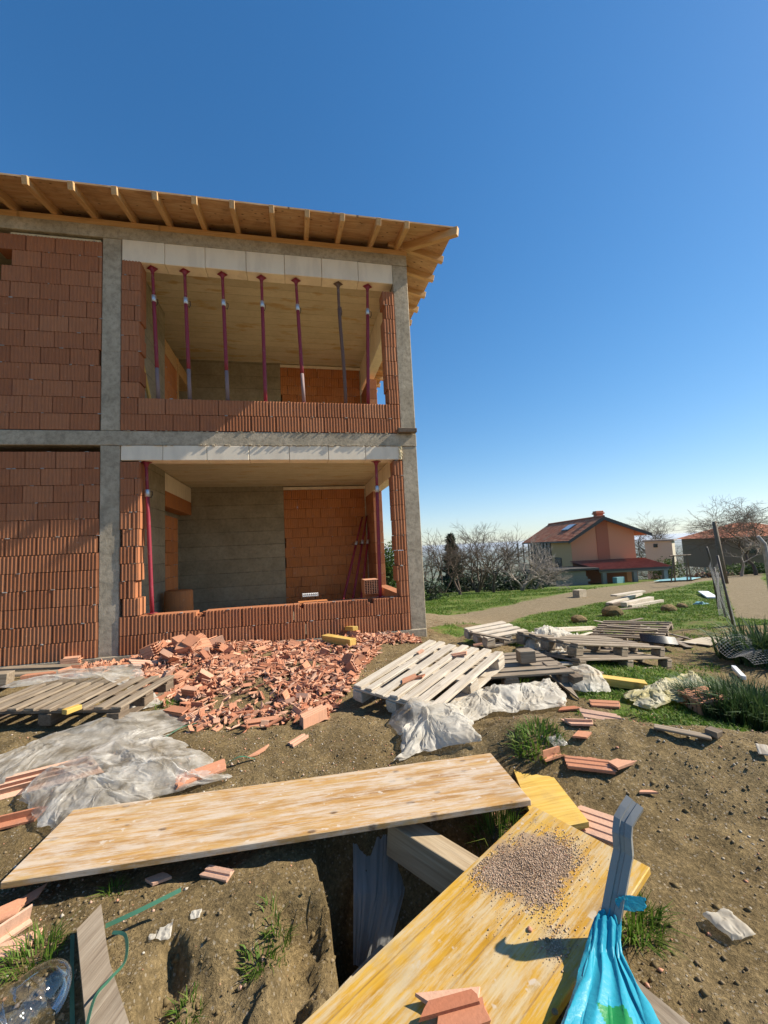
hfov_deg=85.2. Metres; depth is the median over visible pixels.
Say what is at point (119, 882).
weed
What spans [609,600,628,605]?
timber beam
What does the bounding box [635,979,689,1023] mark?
formwork panel
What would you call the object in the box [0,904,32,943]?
brick fragment
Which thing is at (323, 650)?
brick fragment
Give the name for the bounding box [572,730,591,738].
brick fragment
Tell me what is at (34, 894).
brick fragment
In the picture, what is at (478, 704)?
plastic film
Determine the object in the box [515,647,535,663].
wood block
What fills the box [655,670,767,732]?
grass mound
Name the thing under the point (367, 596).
clay block
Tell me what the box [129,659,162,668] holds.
brick fragment
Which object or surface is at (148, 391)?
brace board
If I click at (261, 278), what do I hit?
steel prop
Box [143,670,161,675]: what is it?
brick fragment
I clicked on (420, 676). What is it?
brick fragment
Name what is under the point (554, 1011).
stone
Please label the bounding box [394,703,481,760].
plastic film
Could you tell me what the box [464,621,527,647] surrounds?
pallet
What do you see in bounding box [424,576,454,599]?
bush
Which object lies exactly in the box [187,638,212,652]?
brick fragment
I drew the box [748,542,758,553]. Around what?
window
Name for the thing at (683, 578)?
pool cover
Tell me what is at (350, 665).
brick fragment
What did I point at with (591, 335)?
sky
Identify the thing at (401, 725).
plastic film
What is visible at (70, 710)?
plank
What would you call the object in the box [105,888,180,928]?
packing strap
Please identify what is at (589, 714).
brick fragment
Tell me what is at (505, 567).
bare tree
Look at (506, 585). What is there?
bush
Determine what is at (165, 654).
brick fragment
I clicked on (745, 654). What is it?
wire mesh
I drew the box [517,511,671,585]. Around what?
orange house
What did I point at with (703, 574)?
rock pile
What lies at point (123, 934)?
packing strap
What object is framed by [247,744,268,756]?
brick fragment
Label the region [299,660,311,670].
brick fragment
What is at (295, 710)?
brick fragment
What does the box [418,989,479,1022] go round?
brick fragment
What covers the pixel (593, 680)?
plastic film
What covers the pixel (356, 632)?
brick fragment
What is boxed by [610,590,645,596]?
timber beam
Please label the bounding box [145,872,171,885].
brick fragment
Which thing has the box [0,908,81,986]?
weed
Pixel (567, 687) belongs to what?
plywood sheet
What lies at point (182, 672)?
brick fragment
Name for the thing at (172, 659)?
brick fragment
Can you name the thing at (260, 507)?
unfinished house
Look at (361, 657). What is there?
brick fragment
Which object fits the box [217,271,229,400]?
steel prop
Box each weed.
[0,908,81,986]
[84,873,134,901]
[153,696,181,711]
[163,981,208,1023]
[236,919,289,989]
[257,892,299,965]
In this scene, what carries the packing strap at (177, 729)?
on the ground at (668, 854)
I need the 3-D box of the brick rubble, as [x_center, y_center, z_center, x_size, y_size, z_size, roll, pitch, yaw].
[-1.540,1.786,4.739,4.793,0.314,3.153,-2,-5,-12]
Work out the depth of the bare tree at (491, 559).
24.58 m
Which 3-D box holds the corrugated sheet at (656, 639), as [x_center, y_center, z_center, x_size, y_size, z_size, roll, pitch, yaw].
[4.467,2.079,6.810,0.500,0.028,0.365,-1,3,28]
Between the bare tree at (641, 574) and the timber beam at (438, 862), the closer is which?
the timber beam at (438, 862)
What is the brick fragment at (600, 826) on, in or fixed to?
on the ground at (668, 854)
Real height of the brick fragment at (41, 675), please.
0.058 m
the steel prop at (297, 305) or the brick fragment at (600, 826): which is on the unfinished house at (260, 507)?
the steel prop at (297, 305)
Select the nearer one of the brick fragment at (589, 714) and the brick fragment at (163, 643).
the brick fragment at (589, 714)
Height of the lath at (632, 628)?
0.023 m
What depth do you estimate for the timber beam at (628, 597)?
16.28 m
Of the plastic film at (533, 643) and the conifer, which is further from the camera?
the conifer
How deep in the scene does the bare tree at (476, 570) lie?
27.55 m
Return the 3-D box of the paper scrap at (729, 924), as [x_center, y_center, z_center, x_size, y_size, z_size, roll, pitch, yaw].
[1.222,1.455,1.482,0.107,0.019,0.110,-2,-5,-12]
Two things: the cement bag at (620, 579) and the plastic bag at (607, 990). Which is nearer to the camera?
the plastic bag at (607, 990)
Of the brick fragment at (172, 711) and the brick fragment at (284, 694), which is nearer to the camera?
the brick fragment at (172, 711)
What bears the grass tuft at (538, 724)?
on the ground at (668, 854)
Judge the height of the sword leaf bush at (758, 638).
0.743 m
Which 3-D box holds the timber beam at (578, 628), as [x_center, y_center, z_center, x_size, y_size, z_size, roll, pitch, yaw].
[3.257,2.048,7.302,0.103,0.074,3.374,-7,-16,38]
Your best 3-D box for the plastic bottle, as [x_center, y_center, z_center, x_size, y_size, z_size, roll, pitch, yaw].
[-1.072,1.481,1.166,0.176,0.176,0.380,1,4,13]
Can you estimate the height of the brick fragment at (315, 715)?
0.091 m
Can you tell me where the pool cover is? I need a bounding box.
[656,577,700,580]
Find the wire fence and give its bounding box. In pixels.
[705,547,735,630]
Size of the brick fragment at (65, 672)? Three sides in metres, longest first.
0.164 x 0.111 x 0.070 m
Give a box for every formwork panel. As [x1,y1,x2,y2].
[0,753,530,888]
[302,807,650,1023]
[514,770,588,829]
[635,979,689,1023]
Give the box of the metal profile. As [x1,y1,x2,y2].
[601,795,642,923]
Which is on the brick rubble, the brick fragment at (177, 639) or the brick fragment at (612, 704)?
the brick fragment at (177, 639)
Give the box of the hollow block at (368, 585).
[361,578,378,593]
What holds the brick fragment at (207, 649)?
on the brick rubble
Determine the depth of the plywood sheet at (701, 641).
7.07 m
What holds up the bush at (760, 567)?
on the ground at (668, 854)
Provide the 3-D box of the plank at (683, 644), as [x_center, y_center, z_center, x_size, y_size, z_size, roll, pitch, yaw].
[5.075,2.255,7.339,0.101,0.024,1.291,-4,-8,14]
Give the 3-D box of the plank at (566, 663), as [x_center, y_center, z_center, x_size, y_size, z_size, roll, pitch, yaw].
[1.886,1.631,4.486,0.475,0.024,0.103,3,-6,-13]
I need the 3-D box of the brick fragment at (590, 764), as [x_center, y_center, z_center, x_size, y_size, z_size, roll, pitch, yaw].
[1.147,1.409,2.342,0.267,0.016,0.120,-4,1,19]
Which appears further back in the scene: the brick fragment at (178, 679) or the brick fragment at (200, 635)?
the brick fragment at (200, 635)
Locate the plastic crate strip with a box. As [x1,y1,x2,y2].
[302,592,317,596]
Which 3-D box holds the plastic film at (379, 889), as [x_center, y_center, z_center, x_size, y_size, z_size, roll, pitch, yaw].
[0.000,1.813,2.050,0.361,0.487,0.309,-2,-5,-12]
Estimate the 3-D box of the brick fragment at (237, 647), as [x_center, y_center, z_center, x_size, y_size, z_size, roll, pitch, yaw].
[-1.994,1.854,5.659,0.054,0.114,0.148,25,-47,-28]
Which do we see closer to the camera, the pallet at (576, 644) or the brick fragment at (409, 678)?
the brick fragment at (409, 678)
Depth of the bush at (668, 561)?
41.31 m
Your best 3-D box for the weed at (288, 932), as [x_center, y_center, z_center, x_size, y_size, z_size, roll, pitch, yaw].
[-0.413,1.620,1.621,0.208,0.240,0.170,2,-7,-44]
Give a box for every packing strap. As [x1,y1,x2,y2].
[70,934,74,1023]
[86,930,128,1023]
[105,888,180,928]
[163,723,196,737]
[226,756,254,763]
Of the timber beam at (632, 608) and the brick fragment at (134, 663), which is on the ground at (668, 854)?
the timber beam at (632, 608)
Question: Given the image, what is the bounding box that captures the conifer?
[436,533,471,592]
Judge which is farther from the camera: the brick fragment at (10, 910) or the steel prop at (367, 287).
the steel prop at (367, 287)
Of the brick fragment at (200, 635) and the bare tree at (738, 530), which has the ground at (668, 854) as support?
the bare tree at (738, 530)
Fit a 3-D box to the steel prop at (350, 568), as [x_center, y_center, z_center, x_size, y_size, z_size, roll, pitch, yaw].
[-0.809,1.192,10.289,0.144,2.472,0.072,-9,-36,31]
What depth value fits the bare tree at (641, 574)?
70.22 m
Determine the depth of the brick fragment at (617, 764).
2.29 m
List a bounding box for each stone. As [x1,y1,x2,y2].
[551,1008,557,1015]
[571,615,586,622]
[601,606,623,616]
[660,604,676,611]
[676,603,687,607]
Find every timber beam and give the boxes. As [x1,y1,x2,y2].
[0,670,14,687]
[322,634,355,645]
[345,626,357,630]
[386,823,478,892]
[534,626,595,631]
[560,666,582,685]
[603,675,646,689]
[606,593,642,604]
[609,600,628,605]
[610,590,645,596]
[620,596,653,606]
[620,606,647,609]
[628,599,663,606]
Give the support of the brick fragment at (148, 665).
on the brick rubble
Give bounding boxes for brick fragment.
[0,756,103,799]
[0,806,47,829]
[0,893,30,922]
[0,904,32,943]
[0,927,42,960]
[20,671,55,681]
[23,883,46,905]
[57,666,73,678]
[59,655,82,663]
[71,664,83,673]
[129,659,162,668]
[138,641,161,659]
[140,662,153,668]
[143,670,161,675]
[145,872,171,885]
[156,690,176,700]
[159,639,167,649]
[159,648,173,660]
[161,666,175,677]
[163,705,191,721]
[167,655,182,662]
[171,634,185,646]
[173,675,185,684]
[174,642,197,654]
[174,670,189,678]
[175,759,225,789]
[179,701,191,708]
[181,634,201,652]
[181,685,198,698]
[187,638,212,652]
[188,667,201,674]
[192,704,208,715]
[195,668,213,681]
[196,633,205,638]
[198,647,209,653]
[199,649,210,658]
[199,865,233,882]
[210,635,224,644]
[211,642,227,651]
[211,723,222,731]
[216,653,233,660]
[218,644,235,654]
[223,687,240,695]
[233,657,248,662]
[234,643,240,650]
[244,715,278,726]
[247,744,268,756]
[254,646,265,651]
[258,662,271,666]
[263,675,275,681]
[276,657,284,665]
[277,689,290,702]
[279,653,292,659]
[288,639,299,645]
[288,734,308,746]
[291,705,303,718]
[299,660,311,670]
[300,704,328,728]
[311,668,323,672]
[319,647,329,655]
[334,668,343,675]
[337,646,342,653]
[341,654,355,665]
[343,660,359,672]
[348,630,360,635]
[348,667,360,677]
[354,658,361,666]
[357,654,367,662]
[362,647,370,657]
[402,674,416,683]
[414,674,424,679]
[415,986,479,1003]
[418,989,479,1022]
[437,997,490,1023]
[451,651,466,656]
[542,746,564,761]
[558,706,582,711]
[560,718,592,725]
[563,755,616,774]
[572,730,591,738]
[578,805,613,845]
[579,708,621,719]
[589,699,619,708]
[608,758,637,769]
[639,790,658,793]
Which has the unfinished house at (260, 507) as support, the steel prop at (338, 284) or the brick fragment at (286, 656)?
the steel prop at (338, 284)
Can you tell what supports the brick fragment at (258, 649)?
on the brick rubble
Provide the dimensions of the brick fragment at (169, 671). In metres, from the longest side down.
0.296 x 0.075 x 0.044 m
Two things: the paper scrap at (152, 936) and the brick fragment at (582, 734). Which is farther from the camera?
the brick fragment at (582, 734)
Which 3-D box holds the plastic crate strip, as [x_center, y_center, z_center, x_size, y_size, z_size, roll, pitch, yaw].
[-1.425,1.598,8.073,0.300,0.060,0.100,-2,-5,-12]
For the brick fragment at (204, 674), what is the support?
on the brick rubble
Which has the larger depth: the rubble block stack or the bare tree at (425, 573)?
the bare tree at (425, 573)
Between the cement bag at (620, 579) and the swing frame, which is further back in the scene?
the cement bag at (620, 579)
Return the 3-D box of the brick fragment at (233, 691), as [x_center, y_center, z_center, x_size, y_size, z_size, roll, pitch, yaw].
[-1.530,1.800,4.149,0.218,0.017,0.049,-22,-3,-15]
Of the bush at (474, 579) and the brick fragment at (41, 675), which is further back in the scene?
the bush at (474, 579)
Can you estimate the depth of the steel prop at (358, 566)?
10.27 m
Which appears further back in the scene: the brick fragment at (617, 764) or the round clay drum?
the round clay drum
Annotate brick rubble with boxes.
[54,631,422,732]
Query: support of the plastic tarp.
on the ground at (668, 854)
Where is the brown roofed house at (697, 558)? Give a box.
[677,523,767,568]
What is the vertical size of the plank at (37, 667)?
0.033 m
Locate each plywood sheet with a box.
[548,675,578,699]
[682,637,728,645]
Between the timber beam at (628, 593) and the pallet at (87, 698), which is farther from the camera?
the timber beam at (628, 593)
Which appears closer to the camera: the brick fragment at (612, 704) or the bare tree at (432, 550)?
the brick fragment at (612, 704)
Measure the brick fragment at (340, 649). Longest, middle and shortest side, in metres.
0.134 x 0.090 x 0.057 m
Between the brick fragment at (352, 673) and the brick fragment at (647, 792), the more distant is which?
the brick fragment at (352, 673)
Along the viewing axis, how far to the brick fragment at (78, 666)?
5.24 m
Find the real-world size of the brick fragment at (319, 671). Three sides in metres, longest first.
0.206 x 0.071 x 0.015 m
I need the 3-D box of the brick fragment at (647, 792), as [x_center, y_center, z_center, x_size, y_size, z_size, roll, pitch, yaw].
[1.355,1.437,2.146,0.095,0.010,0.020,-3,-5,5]
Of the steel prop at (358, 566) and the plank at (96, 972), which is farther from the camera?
the steel prop at (358, 566)
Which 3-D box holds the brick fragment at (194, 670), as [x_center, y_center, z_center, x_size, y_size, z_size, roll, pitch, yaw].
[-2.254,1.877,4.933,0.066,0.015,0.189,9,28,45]
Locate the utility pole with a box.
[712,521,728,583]
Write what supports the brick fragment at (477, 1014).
on the formwork panel at (428, 948)
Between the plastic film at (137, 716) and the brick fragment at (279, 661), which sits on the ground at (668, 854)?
the plastic film at (137, 716)
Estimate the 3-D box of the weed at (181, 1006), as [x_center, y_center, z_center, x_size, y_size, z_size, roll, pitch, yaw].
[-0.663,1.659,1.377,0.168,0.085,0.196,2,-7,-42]
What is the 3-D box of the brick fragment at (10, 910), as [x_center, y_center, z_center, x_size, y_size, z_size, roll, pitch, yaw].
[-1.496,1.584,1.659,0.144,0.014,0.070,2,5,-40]
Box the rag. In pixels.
[693,601,708,604]
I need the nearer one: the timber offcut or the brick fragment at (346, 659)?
the brick fragment at (346, 659)
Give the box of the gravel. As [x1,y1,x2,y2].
[453,813,601,974]
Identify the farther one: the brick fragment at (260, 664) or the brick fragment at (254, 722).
the brick fragment at (260, 664)
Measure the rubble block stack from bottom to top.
0.300 m
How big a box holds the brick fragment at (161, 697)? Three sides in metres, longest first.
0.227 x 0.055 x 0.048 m
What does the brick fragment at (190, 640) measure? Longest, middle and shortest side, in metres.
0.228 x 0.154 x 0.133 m
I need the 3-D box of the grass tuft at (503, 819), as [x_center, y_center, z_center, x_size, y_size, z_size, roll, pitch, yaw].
[0.560,1.683,2.032,0.430,0.538,0.399,-4,-5,18]
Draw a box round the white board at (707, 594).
[698,591,714,597]
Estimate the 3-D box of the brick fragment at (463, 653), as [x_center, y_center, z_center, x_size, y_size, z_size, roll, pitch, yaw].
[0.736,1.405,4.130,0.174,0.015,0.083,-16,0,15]
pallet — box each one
[0,675,174,725]
[353,640,504,713]
[433,651,574,694]
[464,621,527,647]
[516,631,664,656]
[518,646,671,669]
[589,620,672,646]
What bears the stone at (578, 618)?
on the ground at (668, 854)
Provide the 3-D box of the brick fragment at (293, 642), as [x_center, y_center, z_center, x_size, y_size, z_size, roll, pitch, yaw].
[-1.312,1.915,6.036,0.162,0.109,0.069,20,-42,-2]
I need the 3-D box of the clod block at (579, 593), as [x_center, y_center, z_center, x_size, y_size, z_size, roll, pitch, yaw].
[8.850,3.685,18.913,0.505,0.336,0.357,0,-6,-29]
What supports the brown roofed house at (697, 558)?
on the ground at (668, 854)
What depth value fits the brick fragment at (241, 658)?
5.27 m
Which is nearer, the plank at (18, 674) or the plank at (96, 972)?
the plank at (96, 972)
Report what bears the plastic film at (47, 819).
on the ground at (668, 854)
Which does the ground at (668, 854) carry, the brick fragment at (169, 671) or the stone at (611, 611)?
the stone at (611, 611)
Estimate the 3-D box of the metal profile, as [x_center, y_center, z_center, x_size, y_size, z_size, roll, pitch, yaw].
[0.772,1.191,1.368,0.246,0.424,0.068,0,-6,-29]
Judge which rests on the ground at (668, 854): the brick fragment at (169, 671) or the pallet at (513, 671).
the pallet at (513, 671)
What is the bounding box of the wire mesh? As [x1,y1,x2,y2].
[717,634,767,664]
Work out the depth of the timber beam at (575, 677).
3.86 m
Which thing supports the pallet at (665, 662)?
on the ground at (668, 854)
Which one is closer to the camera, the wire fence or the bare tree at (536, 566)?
the wire fence
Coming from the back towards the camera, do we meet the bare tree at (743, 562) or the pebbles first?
the bare tree at (743, 562)
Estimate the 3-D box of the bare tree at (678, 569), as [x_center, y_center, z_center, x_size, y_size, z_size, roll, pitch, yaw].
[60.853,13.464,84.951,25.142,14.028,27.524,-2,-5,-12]
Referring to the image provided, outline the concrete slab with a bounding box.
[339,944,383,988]
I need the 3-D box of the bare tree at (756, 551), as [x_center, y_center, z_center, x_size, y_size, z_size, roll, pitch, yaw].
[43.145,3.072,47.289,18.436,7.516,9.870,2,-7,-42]
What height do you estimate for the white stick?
0.052 m
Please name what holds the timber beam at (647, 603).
on the ground at (668, 854)
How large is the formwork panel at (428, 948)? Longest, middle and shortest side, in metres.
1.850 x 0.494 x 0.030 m
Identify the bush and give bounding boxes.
[384,539,397,587]
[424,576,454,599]
[438,567,519,590]
[475,570,553,591]
[648,556,685,579]
[692,613,767,668]
[705,561,765,575]
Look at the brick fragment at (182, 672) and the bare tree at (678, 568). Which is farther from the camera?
the bare tree at (678, 568)
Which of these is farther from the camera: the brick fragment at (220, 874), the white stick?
the white stick
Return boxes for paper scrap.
[148,933,156,939]
[156,922,172,939]
[190,909,201,918]
[702,908,755,940]
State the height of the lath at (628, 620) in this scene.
0.024 m
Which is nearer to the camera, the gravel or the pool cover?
the gravel
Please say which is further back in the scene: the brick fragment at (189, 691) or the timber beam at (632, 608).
the timber beam at (632, 608)
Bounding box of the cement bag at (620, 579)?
[612,576,624,582]
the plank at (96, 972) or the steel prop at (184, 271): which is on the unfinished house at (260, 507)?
the steel prop at (184, 271)
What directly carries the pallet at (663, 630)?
on the ground at (668, 854)
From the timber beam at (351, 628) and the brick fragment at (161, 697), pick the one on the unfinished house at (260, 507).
the timber beam at (351, 628)
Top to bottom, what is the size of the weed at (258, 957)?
0.158 m
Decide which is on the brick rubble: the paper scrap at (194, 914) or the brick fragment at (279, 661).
the brick fragment at (279, 661)
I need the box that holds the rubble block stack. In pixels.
[297,599,327,604]
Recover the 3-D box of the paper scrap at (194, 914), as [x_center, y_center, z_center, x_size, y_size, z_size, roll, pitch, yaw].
[-0.725,1.547,1.609,0.041,0.010,0.038,-2,-5,-12]
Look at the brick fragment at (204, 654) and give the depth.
5.30 m
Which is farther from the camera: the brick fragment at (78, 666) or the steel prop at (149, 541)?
the steel prop at (149, 541)
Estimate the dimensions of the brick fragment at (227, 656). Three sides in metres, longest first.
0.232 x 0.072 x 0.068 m
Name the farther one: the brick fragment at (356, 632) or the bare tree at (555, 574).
the bare tree at (555, 574)
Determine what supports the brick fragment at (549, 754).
on the ground at (668, 854)
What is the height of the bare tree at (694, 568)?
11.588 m
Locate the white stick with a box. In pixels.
[731,665,745,679]
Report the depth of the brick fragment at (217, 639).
5.76 m
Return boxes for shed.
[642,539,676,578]
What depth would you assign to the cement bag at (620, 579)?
34.14 m
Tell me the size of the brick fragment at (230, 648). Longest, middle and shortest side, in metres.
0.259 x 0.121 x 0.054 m
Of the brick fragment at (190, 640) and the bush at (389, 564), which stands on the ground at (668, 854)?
the bush at (389, 564)
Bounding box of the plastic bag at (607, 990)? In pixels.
[561,895,660,1023]
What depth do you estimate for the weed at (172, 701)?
3.93 m
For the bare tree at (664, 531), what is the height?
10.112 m
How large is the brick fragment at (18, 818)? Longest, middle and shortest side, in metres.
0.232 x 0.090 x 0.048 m
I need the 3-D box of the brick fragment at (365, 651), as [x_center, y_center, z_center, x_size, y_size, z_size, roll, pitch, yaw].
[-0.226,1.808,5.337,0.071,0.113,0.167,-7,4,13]
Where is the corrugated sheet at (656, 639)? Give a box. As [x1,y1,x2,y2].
[639,634,677,645]
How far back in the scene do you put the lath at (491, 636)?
5.37 m
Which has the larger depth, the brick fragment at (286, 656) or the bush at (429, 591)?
the bush at (429, 591)
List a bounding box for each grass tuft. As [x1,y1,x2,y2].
[456,806,529,853]
[493,677,534,683]
[502,714,569,764]
[621,889,702,961]
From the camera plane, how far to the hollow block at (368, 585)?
9.09 m
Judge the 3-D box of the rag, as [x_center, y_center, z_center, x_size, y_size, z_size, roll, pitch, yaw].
[10.605,3.041,14.004,0.363,0.127,0.383,-2,-5,-12]
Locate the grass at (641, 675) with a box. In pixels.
[425,578,767,731]
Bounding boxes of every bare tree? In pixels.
[391,544,443,584]
[422,528,475,592]
[422,532,462,587]
[427,543,477,594]
[439,522,532,591]
[465,534,527,592]
[469,533,534,590]
[482,535,571,590]
[503,551,572,589]
[629,511,685,557]
[637,549,734,578]
[638,545,703,578]
[639,550,709,578]
[674,495,767,574]
[677,547,717,575]
[705,498,767,539]
[721,507,767,571]
[725,531,767,575]
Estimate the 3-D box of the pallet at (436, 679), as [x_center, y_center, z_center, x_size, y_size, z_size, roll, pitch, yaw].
[0.453,1.532,3.921,0.908,0.150,1.242,-4,3,41]
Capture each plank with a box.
[0,663,80,670]
[15,670,57,676]
[62,704,81,714]
[77,904,128,1023]
[560,661,572,665]
[654,724,711,740]
[677,640,692,647]
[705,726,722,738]
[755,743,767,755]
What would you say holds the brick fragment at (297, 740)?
on the ground at (668, 854)
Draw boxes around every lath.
[471,632,511,640]
[592,618,642,629]
[606,625,657,630]
[669,633,690,639]
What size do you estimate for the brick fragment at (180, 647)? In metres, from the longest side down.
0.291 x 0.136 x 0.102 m
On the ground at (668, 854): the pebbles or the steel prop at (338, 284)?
the pebbles
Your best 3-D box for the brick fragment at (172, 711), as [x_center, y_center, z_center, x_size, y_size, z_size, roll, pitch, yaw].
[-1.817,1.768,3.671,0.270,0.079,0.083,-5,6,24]
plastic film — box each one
[0,709,177,779]
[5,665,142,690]
[24,736,229,826]
[119,688,162,708]
[353,834,404,966]
[389,696,425,731]
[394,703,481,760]
[450,678,566,720]
[524,625,586,653]
[569,664,610,691]
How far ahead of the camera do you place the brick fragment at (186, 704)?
3.79 m
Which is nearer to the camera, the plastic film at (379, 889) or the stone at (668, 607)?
the plastic film at (379, 889)
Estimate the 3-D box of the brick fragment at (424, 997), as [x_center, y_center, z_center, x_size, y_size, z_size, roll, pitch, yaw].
[0.195,1.434,1.227,0.204,0.011,0.050,-3,-1,-3]
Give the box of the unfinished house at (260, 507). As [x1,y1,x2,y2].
[0,173,458,671]
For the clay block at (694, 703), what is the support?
on the ground at (668, 854)
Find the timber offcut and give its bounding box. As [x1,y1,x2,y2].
[397,428,416,433]
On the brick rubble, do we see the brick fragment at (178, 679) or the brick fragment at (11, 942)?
the brick fragment at (178, 679)
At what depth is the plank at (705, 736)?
2.41 m
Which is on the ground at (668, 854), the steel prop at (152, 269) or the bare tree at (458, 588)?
the bare tree at (458, 588)
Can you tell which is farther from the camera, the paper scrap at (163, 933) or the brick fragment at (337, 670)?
the brick fragment at (337, 670)
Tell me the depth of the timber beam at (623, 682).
3.85 m
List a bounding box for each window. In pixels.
[555,557,561,571]
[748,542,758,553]
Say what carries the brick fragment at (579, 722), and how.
on the ground at (668, 854)
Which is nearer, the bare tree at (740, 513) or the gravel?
the gravel
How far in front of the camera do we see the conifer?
31.33 m
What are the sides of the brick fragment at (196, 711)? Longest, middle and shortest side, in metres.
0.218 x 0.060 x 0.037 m
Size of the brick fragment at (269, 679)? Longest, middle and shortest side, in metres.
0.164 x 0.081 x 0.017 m
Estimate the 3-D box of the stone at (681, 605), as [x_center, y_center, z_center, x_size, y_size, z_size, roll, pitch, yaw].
[9.458,2.980,13.278,0.293,0.193,0.323,-2,-5,-12]
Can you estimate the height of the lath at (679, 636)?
0.023 m
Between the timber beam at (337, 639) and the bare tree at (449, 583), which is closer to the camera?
the timber beam at (337, 639)
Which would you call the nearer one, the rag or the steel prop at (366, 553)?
the steel prop at (366, 553)
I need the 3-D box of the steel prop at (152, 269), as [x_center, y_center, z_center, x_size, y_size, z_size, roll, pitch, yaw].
[-3.568,-2.792,6.554,0.123,2.151,0.157,-8,-5,33]
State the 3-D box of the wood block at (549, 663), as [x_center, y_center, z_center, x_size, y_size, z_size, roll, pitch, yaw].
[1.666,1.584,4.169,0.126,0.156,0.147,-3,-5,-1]
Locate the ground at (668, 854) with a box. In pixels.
[0,536,767,1023]
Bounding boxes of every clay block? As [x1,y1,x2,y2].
[362,592,378,598]
[677,686,728,714]
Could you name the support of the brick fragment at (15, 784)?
on the ground at (668, 854)
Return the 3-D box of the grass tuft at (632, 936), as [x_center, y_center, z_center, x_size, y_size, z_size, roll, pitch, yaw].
[0.913,1.457,1.506,0.373,0.131,0.397,-2,-5,-12]
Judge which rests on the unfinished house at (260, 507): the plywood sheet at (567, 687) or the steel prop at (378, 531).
the steel prop at (378, 531)
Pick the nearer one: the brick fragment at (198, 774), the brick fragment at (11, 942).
the brick fragment at (11, 942)
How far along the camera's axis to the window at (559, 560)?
40.55 m
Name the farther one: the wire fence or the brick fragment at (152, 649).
the wire fence
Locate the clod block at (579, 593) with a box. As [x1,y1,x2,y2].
[572,589,586,597]
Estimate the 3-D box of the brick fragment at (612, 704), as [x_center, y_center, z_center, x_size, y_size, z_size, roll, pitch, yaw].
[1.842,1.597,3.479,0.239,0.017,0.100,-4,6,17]
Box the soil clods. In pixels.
[0,706,752,1023]
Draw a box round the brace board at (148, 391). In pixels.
[144,365,150,397]
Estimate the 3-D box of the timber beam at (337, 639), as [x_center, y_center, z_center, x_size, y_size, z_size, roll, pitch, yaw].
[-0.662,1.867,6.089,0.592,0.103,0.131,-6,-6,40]
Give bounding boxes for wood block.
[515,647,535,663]
[542,661,559,680]
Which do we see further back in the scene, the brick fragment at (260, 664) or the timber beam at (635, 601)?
the timber beam at (635, 601)
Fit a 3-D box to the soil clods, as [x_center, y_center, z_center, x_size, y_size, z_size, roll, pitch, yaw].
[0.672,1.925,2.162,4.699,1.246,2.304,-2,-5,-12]
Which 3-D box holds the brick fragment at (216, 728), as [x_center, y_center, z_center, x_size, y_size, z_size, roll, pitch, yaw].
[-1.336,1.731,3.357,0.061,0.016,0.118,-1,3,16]
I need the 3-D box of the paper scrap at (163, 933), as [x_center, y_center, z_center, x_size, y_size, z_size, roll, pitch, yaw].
[-0.813,1.554,1.548,0.050,0.020,0.054,-2,-5,-12]
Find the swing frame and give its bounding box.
[669,554,691,582]
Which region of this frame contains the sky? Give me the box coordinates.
[0,0,767,548]
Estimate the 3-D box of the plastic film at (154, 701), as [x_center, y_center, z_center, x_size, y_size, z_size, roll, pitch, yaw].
[-2.359,1.794,4.056,0.326,0.092,0.587,1,-6,-39]
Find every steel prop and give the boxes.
[141,461,157,613]
[147,265,159,398]
[179,268,191,399]
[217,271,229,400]
[256,275,268,402]
[291,278,305,401]
[334,281,346,402]
[342,517,362,598]
[352,516,366,598]
[360,526,369,597]
[363,284,371,403]
[371,461,384,596]
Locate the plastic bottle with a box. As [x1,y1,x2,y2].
[0,958,71,1023]
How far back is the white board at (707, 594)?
16.67 m
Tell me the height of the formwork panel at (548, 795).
0.041 m
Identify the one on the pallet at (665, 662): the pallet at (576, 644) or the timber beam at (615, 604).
the pallet at (576, 644)
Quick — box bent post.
[756,535,767,587]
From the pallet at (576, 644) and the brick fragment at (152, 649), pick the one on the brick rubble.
the brick fragment at (152, 649)
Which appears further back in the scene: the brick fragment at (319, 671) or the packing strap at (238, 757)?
the brick fragment at (319, 671)
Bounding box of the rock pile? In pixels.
[685,571,739,577]
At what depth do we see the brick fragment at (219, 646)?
5.47 m
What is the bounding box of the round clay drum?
[164,589,193,612]
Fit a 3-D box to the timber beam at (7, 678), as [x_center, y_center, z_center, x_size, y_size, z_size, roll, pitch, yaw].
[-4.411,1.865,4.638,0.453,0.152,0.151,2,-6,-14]
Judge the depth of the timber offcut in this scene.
7.01 m
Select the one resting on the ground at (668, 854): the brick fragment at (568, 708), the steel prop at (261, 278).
the brick fragment at (568, 708)
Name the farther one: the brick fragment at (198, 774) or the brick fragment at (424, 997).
the brick fragment at (198, 774)
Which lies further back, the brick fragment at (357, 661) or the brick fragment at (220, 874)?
the brick fragment at (357, 661)
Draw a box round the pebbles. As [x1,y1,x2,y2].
[0,621,767,1023]
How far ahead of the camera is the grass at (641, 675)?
11.04 m

